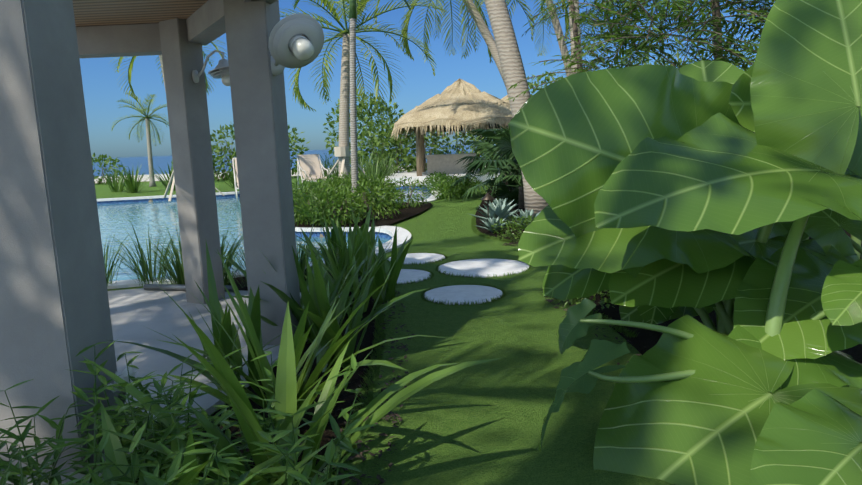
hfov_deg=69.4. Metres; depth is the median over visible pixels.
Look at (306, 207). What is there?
planter grasses
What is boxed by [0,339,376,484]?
leaf shrub
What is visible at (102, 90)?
sky
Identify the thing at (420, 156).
hut posts
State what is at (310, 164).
lounge chair
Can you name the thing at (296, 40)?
wall lamp
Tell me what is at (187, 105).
column
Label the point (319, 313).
strap leaf plants
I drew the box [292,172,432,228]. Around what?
planter shrubs
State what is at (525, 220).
shrub
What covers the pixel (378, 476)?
mulch chips
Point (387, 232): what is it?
pool coping
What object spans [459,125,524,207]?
leaves
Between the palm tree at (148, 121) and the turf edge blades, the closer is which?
the turf edge blades
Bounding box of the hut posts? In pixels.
[415,124,507,175]
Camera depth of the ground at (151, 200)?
23.38 m
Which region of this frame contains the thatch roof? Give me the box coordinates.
[390,78,511,139]
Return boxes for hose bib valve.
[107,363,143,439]
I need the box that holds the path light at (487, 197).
[481,193,494,217]
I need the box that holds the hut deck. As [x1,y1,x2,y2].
[384,169,522,183]
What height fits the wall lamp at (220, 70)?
0.342 m
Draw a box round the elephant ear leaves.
[508,0,861,484]
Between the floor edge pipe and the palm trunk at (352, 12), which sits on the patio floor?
the floor edge pipe
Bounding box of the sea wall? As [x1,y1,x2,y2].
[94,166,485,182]
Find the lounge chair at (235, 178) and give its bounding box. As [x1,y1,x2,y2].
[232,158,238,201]
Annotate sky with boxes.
[80,0,772,158]
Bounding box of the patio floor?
[0,288,339,484]
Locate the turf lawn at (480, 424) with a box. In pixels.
[95,176,676,484]
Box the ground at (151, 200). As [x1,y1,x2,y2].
[117,174,410,236]
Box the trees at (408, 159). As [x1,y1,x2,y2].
[91,54,689,184]
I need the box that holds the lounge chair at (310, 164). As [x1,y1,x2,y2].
[296,154,332,184]
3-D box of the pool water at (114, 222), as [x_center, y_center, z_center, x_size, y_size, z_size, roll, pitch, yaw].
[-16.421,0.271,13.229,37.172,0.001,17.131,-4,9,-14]
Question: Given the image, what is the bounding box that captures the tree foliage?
[506,0,775,100]
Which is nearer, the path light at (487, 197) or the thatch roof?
the path light at (487, 197)
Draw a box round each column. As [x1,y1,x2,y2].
[0,0,119,474]
[159,18,224,303]
[223,0,300,344]
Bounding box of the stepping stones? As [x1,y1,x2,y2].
[388,253,528,304]
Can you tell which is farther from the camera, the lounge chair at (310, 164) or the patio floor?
the lounge chair at (310, 164)
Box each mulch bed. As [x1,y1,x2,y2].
[135,268,379,484]
[295,202,431,226]
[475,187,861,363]
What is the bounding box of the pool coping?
[97,183,440,288]
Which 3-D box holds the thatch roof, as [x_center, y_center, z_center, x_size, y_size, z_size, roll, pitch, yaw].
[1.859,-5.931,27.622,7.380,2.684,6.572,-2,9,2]
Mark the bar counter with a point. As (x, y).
(442, 163)
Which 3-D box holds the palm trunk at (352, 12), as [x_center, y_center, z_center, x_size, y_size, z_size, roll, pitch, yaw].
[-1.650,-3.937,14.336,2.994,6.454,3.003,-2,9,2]
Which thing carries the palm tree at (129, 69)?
on the turf lawn at (480, 424)
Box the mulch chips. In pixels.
[332,241,645,484]
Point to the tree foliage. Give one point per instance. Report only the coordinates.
(633, 17)
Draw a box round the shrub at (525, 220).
[489,215,615,309]
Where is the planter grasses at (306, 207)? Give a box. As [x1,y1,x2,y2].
[292,169,359,224]
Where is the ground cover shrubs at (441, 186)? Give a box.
[423,171,482,200]
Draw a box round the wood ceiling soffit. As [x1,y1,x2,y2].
[72,0,207,26]
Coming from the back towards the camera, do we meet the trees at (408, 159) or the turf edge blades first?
the trees at (408, 159)
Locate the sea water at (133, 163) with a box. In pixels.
[92,144,497,175]
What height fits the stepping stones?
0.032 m
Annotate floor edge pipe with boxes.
[143,284,233,291]
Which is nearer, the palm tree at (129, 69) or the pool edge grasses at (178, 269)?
the pool edge grasses at (178, 269)
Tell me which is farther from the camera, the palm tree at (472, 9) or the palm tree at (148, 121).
the palm tree at (148, 121)
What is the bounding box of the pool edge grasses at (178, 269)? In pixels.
[101,213,337,286]
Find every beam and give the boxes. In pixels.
[76,23,161,58]
[186,0,276,44]
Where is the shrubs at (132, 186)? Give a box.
[101,149,403,192]
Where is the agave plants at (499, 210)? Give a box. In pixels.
[470,198,540,231]
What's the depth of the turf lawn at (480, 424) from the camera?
4.02 m
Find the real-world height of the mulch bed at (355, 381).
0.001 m
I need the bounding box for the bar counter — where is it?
[425,153,475,173]
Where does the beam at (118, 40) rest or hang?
attached to the column at (187, 105)
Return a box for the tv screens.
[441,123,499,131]
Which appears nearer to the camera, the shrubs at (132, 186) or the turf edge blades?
the turf edge blades
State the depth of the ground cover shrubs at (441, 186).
18.09 m
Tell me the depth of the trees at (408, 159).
33.23 m
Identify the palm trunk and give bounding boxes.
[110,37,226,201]
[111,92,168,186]
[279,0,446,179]
[293,0,412,211]
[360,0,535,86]
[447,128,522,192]
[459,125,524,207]
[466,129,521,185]
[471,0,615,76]
[484,0,547,216]
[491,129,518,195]
[568,0,581,73]
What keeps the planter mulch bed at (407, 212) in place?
on the turf lawn at (480, 424)
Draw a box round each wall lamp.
[192,50,229,85]
[269,13,323,75]
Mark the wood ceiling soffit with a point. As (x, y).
(103, 12)
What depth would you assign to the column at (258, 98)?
4.62 m
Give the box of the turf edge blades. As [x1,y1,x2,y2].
[324,216,638,484]
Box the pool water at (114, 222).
[97,188,430,280]
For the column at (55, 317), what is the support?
on the patio floor
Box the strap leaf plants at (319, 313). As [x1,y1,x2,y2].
[84,203,501,484]
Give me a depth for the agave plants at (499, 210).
11.33 m

